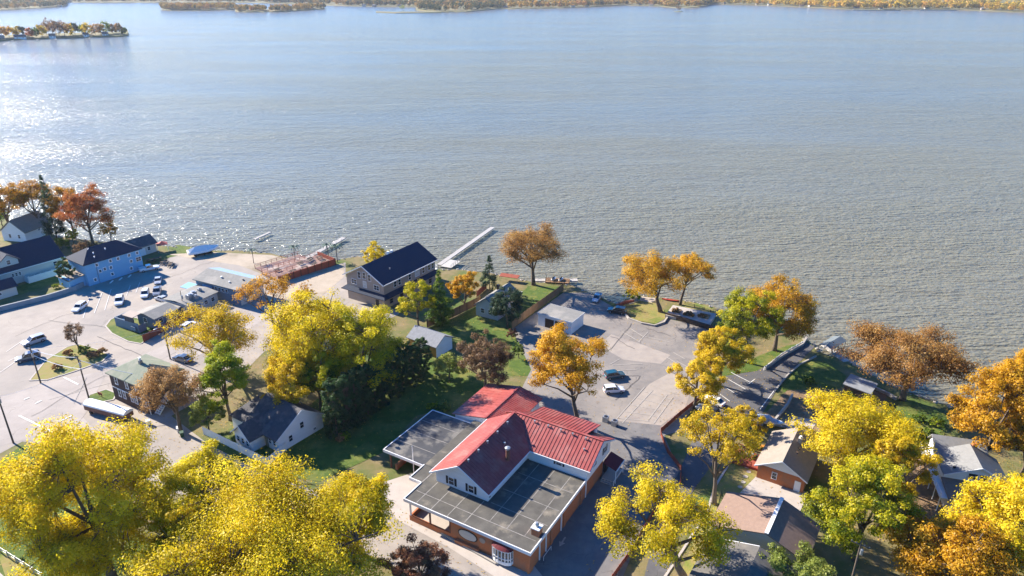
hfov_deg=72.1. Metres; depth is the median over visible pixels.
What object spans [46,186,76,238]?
autumn tree
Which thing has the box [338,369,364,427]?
hedge evergreen
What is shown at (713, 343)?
autumn tree
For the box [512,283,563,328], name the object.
wooden fence
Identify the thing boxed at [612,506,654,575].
board fence
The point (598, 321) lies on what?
car park
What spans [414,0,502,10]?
wood
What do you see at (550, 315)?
white garage
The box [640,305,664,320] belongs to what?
lawn
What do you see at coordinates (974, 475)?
window
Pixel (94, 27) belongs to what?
island tree
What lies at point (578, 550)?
driveway
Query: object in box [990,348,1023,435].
autumn tree
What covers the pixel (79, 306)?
parked car
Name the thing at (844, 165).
lake
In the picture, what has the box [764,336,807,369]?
retaining wall
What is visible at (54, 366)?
bush
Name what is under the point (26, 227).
white gabled house
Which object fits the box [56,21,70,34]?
island tree
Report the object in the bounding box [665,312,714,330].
retaining wall
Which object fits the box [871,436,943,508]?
autumn tree
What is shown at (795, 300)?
autumn tree
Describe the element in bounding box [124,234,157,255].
boathouse
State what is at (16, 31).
island tree
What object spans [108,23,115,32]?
island tree
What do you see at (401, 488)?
front walk
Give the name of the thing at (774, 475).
window
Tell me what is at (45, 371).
lawn
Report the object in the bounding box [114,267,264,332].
lakeside bar
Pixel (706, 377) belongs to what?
autumn tree
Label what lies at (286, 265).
red deck
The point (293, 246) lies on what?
palm tree
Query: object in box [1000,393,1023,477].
autumn tree
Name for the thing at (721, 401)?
parked car
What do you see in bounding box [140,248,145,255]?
door
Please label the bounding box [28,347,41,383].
utility pole
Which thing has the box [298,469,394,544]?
autumn tree
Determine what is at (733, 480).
lawn
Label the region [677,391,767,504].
autumn tree
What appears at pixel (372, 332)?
autumn tree
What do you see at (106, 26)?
island tree
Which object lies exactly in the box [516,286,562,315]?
lawn
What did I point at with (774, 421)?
covered boat
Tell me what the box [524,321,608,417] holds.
autumn tree
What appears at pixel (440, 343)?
white garage
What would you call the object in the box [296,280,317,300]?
autumn tree
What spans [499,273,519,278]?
wooden deck
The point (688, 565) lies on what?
footpath
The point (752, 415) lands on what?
autumn tree
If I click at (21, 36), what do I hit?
island house
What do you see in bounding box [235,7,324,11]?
shore
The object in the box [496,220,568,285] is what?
autumn tree
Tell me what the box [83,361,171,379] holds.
overhead wire
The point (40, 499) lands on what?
autumn tree
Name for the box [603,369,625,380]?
parked car
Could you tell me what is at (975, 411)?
autumn tree
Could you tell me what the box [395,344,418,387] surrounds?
hedge evergreen
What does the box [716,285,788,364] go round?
autumn tree
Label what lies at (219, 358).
autumn tree
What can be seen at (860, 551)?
utility pole
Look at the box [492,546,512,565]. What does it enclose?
bay window
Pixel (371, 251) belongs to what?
autumn tree
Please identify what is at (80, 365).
utility pole
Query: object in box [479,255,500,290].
evergreen tree
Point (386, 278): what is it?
lake hall
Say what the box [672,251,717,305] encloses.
autumn tree
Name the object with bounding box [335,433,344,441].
bush
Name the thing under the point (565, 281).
lake deck
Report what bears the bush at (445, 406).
on the ground at (374, 466)
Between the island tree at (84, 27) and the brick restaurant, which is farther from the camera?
the island tree at (84, 27)
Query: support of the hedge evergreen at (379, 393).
on the lawn at (332, 456)
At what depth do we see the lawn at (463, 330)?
170.69 m
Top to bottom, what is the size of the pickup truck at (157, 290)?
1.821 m
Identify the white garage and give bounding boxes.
[406,325,453,357]
[537,304,584,333]
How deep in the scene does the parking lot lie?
166.47 m
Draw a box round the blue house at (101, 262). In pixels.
[56,240,142,287]
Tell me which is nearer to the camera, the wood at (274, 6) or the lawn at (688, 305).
the lawn at (688, 305)
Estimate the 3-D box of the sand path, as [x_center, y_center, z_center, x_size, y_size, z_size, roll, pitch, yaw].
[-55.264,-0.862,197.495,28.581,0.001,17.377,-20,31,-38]
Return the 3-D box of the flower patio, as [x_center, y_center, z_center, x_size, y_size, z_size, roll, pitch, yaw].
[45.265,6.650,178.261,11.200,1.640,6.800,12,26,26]
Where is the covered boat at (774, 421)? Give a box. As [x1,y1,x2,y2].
[753,414,785,427]
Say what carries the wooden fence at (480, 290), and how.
on the ground at (374, 466)
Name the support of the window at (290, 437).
in the white cottage at (258, 422)
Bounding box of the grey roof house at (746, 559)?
[689,539,797,575]
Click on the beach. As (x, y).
(647, 299)
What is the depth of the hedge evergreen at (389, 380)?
139.56 m
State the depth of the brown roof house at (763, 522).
104.15 m
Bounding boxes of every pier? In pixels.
[253,232,271,240]
[306,237,345,257]
[437,227,494,267]
[535,276,577,283]
[821,345,848,361]
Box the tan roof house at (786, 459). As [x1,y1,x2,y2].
[754,428,818,492]
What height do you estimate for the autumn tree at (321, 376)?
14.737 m
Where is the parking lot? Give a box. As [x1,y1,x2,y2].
[0,256,492,575]
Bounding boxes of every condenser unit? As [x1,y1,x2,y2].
[602,414,608,422]
[611,418,617,426]
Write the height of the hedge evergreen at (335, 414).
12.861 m
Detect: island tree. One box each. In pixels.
[0,26,7,34]
[2,25,14,35]
[9,26,21,34]
[16,26,24,33]
[24,27,33,36]
[30,27,39,35]
[36,17,52,33]
[36,24,46,35]
[50,19,63,36]
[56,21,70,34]
[64,23,73,34]
[69,22,79,32]
[80,22,91,32]
[89,23,99,34]
[96,24,104,32]
[98,21,111,31]
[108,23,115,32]
[113,23,121,33]
[120,27,126,33]
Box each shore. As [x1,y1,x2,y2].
[0,0,65,9]
[67,0,472,6]
[162,8,234,10]
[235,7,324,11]
[416,6,501,11]
[502,0,711,8]
[712,0,1023,12]
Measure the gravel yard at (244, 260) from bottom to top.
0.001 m
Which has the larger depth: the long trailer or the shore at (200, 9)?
the shore at (200, 9)
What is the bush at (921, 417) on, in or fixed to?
on the lawn at (908, 409)
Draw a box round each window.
[288,434,292,442]
[299,421,304,428]
[351,278,356,284]
[448,476,453,485]
[468,484,473,493]
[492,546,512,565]
[771,471,776,479]
[967,473,978,479]
[978,474,989,481]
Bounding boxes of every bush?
[0,210,10,225]
[51,362,62,369]
[53,238,69,249]
[62,349,73,355]
[64,228,77,242]
[71,240,97,252]
[77,344,90,353]
[86,350,99,358]
[97,347,107,354]
[188,394,227,429]
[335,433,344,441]
[336,431,350,440]
[426,401,437,410]
[431,352,468,379]
[438,401,450,411]
[506,328,517,336]
[512,342,524,357]
[623,288,639,299]
[802,375,816,385]
[911,414,927,422]
[922,426,937,438]
[928,416,946,427]
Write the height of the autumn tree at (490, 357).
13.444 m
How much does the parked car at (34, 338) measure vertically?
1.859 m
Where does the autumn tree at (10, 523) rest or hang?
on the lawn at (18, 554)
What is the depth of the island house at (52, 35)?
1064.72 m
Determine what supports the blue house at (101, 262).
on the ground at (374, 466)
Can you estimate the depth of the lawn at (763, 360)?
158.06 m
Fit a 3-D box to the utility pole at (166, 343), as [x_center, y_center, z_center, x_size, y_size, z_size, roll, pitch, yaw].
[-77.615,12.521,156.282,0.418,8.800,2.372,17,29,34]
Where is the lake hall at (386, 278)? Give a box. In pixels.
[341,241,440,308]
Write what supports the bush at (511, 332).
on the lawn at (463, 330)
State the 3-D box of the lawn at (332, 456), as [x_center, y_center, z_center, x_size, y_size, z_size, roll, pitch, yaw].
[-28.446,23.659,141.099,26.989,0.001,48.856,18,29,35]
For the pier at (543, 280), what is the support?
in the lake at (844, 165)
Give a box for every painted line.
[19,415,48,429]
[616,387,644,418]
[622,390,652,422]
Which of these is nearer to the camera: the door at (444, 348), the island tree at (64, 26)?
the door at (444, 348)
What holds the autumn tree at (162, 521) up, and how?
on the ground at (374, 466)
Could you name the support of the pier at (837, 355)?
in the lake at (844, 165)
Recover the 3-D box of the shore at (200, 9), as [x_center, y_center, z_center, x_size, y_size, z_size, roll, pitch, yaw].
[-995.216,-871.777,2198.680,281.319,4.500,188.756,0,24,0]
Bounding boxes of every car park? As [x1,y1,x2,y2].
[513,293,722,514]
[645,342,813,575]
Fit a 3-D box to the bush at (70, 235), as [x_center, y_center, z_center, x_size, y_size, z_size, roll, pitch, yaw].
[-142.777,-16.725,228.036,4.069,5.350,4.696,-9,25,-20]
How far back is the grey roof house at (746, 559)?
96.79 m
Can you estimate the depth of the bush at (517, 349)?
157.81 m
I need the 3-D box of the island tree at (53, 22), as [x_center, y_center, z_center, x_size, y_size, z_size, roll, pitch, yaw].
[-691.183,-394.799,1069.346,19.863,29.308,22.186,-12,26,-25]
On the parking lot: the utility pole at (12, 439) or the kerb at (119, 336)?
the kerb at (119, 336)
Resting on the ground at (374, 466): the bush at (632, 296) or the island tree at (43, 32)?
the bush at (632, 296)
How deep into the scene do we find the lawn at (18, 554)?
106.19 m
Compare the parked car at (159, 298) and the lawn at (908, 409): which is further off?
the parked car at (159, 298)
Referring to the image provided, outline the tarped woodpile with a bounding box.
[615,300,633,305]
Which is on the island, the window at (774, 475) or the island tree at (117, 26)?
the island tree at (117, 26)
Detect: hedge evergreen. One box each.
[320,377,347,439]
[331,374,356,433]
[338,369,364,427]
[347,366,370,422]
[354,364,379,417]
[364,361,387,412]
[369,356,395,406]
[384,353,402,397]
[390,347,409,392]
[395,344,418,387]
[403,340,425,382]
[411,337,432,378]
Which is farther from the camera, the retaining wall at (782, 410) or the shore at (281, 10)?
the shore at (281, 10)
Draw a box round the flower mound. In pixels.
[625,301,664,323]
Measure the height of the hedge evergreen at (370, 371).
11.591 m
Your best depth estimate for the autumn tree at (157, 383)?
127.09 m
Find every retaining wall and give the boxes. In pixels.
[0,282,83,310]
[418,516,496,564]
[624,314,667,326]
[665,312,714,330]
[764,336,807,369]
[774,355,816,391]
[775,393,792,419]
[875,387,896,399]
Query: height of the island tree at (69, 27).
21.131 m
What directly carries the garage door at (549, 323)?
in the white garage at (550, 315)
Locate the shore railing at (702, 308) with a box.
[687,302,716,313]
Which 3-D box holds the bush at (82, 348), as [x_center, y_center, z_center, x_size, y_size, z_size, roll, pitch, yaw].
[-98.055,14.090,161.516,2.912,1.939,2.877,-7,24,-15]
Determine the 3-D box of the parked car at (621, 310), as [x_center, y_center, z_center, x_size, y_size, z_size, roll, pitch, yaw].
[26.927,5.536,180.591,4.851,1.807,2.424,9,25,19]
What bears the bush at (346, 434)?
on the lawn at (332, 456)
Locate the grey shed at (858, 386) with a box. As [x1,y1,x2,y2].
[842,374,877,402]
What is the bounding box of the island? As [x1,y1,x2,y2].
[0,30,128,40]
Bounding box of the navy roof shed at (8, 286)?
[0,277,17,299]
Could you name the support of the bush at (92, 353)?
on the lawn at (45, 371)
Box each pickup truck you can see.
[138,264,159,272]
[152,285,161,296]
[592,292,601,302]
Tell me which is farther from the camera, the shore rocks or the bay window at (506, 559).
the shore rocks
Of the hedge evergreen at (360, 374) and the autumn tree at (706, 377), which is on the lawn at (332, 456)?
the hedge evergreen at (360, 374)
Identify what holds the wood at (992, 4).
on the shore at (903, 8)
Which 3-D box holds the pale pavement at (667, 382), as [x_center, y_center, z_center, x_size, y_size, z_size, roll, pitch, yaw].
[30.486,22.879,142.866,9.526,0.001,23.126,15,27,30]
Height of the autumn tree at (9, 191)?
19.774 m
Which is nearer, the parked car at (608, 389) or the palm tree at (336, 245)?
the parked car at (608, 389)
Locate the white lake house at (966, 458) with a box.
[920,434,1010,520]
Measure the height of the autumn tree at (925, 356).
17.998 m
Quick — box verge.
[0,551,40,575]
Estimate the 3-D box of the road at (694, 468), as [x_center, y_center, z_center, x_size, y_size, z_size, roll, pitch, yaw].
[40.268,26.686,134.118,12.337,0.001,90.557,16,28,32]
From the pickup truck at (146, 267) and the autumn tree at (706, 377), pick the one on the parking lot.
the pickup truck at (146, 267)
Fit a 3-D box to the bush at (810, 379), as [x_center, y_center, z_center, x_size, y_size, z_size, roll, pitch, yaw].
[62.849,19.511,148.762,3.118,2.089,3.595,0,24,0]
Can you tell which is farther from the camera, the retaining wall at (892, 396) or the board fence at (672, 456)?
the retaining wall at (892, 396)
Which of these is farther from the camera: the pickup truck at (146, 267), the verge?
the pickup truck at (146, 267)
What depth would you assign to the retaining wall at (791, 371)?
153.39 m
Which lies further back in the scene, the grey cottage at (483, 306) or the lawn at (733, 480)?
the grey cottage at (483, 306)
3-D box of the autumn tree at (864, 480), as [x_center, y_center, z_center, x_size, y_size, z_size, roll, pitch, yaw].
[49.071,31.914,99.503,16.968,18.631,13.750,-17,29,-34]
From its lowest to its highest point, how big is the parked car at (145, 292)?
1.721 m
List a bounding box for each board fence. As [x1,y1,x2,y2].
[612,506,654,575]
[660,397,700,432]
[660,431,681,484]
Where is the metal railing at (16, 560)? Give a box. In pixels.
[0,548,41,574]
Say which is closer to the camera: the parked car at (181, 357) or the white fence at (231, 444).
the white fence at (231, 444)
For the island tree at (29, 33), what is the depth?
1050.28 m
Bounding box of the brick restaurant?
[383,383,624,573]
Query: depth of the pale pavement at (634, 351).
161.90 m
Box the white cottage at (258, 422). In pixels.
[229,393,323,451]
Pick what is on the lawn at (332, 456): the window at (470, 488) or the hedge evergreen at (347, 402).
the hedge evergreen at (347, 402)
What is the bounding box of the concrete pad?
[789,416,815,432]
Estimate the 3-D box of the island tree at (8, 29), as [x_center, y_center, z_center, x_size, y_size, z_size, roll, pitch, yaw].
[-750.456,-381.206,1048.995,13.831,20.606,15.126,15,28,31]
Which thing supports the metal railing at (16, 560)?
on the verge
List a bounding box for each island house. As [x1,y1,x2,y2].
[13,34,26,39]
[48,33,55,38]
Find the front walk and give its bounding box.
[381,473,541,575]
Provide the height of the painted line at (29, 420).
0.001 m
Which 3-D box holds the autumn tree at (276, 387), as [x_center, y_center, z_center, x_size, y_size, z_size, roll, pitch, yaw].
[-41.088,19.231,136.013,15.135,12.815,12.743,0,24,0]
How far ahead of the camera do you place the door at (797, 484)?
117.04 m
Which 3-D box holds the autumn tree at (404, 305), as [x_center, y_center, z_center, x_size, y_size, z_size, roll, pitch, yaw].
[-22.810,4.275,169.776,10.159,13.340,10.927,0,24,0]
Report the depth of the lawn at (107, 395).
144.24 m
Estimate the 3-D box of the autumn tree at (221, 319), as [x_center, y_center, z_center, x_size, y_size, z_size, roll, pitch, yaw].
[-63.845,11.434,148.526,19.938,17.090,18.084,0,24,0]
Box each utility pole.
[0,399,14,443]
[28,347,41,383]
[75,356,89,398]
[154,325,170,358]
[851,540,869,575]
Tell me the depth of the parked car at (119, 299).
185.26 m
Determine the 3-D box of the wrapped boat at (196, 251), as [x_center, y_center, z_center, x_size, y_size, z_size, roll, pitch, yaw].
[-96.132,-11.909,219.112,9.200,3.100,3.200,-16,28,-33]
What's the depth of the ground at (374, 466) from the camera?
134.68 m
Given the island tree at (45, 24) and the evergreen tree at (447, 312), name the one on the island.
the island tree at (45, 24)
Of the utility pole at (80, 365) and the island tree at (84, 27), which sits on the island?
the island tree at (84, 27)
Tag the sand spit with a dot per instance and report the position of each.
(410, 12)
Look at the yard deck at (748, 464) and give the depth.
123.71 m
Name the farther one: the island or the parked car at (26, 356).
the island
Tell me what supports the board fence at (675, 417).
on the ground at (374, 466)
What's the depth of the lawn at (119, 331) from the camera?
170.57 m
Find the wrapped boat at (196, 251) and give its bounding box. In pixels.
[186,244,218,256]
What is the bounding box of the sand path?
[264,264,343,306]
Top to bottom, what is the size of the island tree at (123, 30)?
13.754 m
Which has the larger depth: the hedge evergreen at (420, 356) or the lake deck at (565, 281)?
the lake deck at (565, 281)
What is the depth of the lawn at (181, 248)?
224.48 m
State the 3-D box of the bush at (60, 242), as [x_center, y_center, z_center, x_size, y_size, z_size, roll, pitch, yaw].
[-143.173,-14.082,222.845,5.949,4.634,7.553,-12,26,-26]
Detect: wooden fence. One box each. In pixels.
[142,308,194,341]
[426,296,480,327]
[476,284,486,296]
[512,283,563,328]
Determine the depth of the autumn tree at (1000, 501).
97.28 m
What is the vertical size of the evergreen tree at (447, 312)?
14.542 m
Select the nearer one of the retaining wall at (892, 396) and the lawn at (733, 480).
the lawn at (733, 480)
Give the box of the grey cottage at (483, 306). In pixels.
[474,282,521,320]
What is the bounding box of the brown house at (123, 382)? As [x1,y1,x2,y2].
[105,354,185,414]
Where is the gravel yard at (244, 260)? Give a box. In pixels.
[169,252,284,273]
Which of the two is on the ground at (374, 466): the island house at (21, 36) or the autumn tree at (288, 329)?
the autumn tree at (288, 329)
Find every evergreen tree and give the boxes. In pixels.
[37,174,66,237]
[54,257,75,276]
[424,270,454,325]
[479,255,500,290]
[489,286,523,327]
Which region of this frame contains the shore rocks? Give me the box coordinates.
[57,235,1008,420]
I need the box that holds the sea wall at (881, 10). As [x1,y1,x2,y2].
[862,10,900,10]
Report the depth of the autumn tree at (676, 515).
93.29 m
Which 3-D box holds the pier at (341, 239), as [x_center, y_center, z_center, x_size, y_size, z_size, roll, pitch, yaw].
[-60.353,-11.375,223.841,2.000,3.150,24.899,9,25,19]
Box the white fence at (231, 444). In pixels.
[202,426,286,464]
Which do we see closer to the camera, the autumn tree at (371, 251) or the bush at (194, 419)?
the bush at (194, 419)
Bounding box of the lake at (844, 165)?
[0,3,1023,414]
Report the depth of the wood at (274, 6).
2051.92 m
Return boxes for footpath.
[682,480,723,575]
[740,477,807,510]
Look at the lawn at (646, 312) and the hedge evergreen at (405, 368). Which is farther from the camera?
the lawn at (646, 312)
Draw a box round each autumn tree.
[0,183,31,221]
[0,411,181,575]
[0,502,24,538]
[3,179,56,218]
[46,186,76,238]
[51,181,116,244]
[64,322,84,349]
[96,221,118,240]
[114,443,407,575]
[128,363,210,432]
[131,494,219,563]
[142,437,254,523]
[153,300,259,361]
[184,338,251,420]
[232,271,294,328]
[258,285,367,385]
[259,355,324,407]
[285,345,345,409]
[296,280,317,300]
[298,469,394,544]
[303,302,407,387]
[361,240,388,262]
[375,530,453,575]
[395,279,437,325]
[445,271,479,303]
[455,328,514,385]
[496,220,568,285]
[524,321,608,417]
[593,460,745,575]
[618,247,689,312]
[666,355,727,408]
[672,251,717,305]
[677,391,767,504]
[692,326,754,382]
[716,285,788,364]
[725,403,773,446]
[741,273,820,350]
[758,540,837,575]
[781,386,937,493]
[799,450,927,561]
[827,314,991,401]
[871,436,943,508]
[881,510,1023,575]
[926,471,1023,574]
[944,362,1023,454]
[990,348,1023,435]
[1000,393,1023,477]
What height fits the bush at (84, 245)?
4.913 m
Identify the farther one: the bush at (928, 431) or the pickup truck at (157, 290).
the pickup truck at (157, 290)
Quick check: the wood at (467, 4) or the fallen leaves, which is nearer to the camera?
the fallen leaves
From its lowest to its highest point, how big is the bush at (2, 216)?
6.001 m
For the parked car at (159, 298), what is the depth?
186.81 m
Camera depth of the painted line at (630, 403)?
141.86 m
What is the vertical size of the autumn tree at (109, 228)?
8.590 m
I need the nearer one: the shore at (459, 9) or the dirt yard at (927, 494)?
the dirt yard at (927, 494)
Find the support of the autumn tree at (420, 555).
on the ground at (374, 466)
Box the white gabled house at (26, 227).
[0,210,53,241]
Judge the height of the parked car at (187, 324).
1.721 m
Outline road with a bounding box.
[0,298,279,445]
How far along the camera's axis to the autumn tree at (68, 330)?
159.01 m
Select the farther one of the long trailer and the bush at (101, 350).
the bush at (101, 350)
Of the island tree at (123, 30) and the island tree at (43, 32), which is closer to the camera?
the island tree at (43, 32)
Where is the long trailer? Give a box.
[83,398,133,421]
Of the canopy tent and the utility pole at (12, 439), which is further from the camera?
the canopy tent
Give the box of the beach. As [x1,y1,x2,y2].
[629,296,654,303]
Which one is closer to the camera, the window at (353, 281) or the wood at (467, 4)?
the window at (353, 281)
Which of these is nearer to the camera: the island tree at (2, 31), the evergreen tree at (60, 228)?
the evergreen tree at (60, 228)
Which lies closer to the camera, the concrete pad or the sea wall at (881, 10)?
the concrete pad
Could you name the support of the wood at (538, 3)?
on the shore at (593, 5)
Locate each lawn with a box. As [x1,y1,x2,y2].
[0,445,142,575]
[14,276,58,295]
[31,344,106,379]
[89,390,113,400]
[107,318,153,342]
[171,245,192,252]
[254,355,487,480]
[431,309,530,375]
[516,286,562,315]
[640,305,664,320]
[684,301,715,312]
[721,463,756,496]
[728,344,798,373]
[781,361,845,391]
[885,400,947,442]
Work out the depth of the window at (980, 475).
113.68 m
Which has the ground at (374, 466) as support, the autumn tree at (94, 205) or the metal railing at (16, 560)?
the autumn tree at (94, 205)
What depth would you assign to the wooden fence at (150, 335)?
169.59 m
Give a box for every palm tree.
[289,245,298,255]
[321,243,330,255]
[329,244,342,262]
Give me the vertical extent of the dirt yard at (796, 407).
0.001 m
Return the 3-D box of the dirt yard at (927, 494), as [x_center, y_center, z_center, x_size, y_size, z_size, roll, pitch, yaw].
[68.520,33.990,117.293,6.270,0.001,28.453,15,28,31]
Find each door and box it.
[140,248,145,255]
[441,343,447,354]
[545,318,553,328]
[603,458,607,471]
[793,481,800,491]
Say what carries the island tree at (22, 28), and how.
on the island
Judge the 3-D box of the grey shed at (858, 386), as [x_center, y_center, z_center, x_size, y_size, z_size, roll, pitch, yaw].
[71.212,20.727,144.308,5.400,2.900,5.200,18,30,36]
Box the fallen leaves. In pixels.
[0,270,1022,575]
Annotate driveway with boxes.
[535,422,677,575]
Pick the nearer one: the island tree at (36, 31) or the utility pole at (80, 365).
the utility pole at (80, 365)
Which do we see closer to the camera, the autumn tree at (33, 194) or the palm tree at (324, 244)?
the palm tree at (324, 244)
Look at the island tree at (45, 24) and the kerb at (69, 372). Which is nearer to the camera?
the kerb at (69, 372)
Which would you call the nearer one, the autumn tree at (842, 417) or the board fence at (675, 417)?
the autumn tree at (842, 417)
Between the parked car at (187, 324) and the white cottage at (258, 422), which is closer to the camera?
the white cottage at (258, 422)
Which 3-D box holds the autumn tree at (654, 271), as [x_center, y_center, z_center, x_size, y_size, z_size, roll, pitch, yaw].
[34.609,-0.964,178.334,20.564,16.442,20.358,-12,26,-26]
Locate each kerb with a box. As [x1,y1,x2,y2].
[29,343,108,380]
[85,389,114,401]
[105,317,143,343]
[664,462,728,575]
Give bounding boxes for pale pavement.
[604,334,669,363]
[617,373,692,424]
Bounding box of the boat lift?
[818,336,845,356]
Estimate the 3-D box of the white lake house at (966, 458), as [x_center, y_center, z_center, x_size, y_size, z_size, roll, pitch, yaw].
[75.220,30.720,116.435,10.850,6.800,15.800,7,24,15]
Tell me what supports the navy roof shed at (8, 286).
on the lawn at (25, 288)
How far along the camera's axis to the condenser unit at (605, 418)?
135.59 m
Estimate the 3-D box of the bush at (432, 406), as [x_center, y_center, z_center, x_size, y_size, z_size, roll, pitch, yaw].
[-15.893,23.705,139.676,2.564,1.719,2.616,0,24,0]
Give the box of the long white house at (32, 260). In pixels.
[0,235,68,283]
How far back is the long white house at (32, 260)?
201.06 m
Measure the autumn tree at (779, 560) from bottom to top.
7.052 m
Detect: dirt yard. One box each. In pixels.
[765,389,886,431]
[898,453,942,526]
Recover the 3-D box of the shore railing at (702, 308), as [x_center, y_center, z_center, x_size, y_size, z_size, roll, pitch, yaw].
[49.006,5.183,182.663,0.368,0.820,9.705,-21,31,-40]
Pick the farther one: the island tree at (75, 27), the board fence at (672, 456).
the island tree at (75, 27)
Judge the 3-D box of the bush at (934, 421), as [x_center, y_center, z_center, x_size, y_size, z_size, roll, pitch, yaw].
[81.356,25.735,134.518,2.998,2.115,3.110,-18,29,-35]
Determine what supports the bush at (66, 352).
on the lawn at (45, 371)
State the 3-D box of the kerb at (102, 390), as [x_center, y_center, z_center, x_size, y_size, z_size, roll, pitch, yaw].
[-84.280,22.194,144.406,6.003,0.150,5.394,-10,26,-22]
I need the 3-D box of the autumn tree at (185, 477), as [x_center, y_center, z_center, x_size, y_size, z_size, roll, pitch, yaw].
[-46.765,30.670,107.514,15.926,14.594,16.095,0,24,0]
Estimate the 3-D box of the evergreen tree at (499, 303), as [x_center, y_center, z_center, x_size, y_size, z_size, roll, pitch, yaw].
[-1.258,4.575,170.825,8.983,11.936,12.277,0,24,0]
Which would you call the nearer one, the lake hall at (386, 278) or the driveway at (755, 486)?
the driveway at (755, 486)
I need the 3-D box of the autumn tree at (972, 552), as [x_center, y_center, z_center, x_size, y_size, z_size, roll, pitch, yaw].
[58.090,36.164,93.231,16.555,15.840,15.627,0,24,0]
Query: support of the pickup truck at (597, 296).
on the car park at (598, 321)
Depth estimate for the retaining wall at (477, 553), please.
104.48 m
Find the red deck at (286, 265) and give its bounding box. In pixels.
[254,251,335,282]
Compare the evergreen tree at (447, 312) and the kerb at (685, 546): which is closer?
the kerb at (685, 546)
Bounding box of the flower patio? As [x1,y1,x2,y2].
[665,305,715,324]
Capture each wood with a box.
[0,0,66,8]
[67,0,512,5]
[158,1,234,8]
[233,3,325,10]
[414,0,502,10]
[483,0,713,7]
[714,0,1023,9]
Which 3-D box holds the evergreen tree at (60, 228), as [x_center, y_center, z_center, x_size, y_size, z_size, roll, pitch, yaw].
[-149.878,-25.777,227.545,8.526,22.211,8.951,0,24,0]
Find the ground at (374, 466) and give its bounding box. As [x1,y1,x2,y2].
[0,218,1023,575]
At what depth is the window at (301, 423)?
129.65 m
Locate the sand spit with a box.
[376,11,441,12]
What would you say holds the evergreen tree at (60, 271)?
on the ground at (374, 466)
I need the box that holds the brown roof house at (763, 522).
[710,491,820,568]
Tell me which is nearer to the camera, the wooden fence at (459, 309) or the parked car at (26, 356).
the parked car at (26, 356)
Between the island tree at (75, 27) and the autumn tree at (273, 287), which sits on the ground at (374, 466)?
the autumn tree at (273, 287)
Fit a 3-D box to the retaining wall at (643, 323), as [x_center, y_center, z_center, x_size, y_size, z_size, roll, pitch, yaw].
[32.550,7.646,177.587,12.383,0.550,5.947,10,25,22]
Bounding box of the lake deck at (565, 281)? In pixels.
[545,275,569,283]
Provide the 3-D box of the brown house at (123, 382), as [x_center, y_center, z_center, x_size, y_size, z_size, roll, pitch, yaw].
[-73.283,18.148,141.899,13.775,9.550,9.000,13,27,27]
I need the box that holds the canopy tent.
[156,241,168,252]
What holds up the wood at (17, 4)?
on the shore at (29, 7)
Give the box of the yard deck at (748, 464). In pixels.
[732,443,761,470]
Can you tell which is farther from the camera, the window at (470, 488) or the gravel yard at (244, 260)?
the gravel yard at (244, 260)
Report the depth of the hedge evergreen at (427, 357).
149.50 m
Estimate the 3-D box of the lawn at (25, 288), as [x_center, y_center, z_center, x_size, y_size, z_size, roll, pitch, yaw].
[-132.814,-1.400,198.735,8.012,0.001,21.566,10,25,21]
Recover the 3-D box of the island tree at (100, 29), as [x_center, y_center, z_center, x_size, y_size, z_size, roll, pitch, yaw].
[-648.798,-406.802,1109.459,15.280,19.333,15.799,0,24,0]
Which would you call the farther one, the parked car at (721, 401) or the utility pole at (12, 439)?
the parked car at (721, 401)
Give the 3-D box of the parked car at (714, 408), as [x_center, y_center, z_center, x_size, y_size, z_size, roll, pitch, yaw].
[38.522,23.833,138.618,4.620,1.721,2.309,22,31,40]
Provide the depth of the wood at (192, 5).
2144.80 m
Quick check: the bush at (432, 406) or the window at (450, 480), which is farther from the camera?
the bush at (432, 406)
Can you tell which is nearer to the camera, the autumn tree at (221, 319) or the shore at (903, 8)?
the autumn tree at (221, 319)
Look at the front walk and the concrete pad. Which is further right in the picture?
the concrete pad
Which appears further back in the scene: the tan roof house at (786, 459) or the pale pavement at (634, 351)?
the pale pavement at (634, 351)
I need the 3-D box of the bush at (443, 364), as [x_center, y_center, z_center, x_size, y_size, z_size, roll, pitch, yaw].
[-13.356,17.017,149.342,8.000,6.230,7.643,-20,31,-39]
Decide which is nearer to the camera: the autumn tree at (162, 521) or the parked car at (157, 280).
the autumn tree at (162, 521)
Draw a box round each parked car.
[14,349,40,363]
[20,332,46,346]
[71,301,87,311]
[114,293,124,305]
[140,287,149,298]
[153,276,161,284]
[154,295,166,301]
[172,353,193,363]
[179,321,197,330]
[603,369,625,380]
[603,384,624,394]
[607,305,626,314]
[695,404,719,416]
[705,395,726,407]
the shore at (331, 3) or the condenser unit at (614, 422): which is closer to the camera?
the condenser unit at (614, 422)

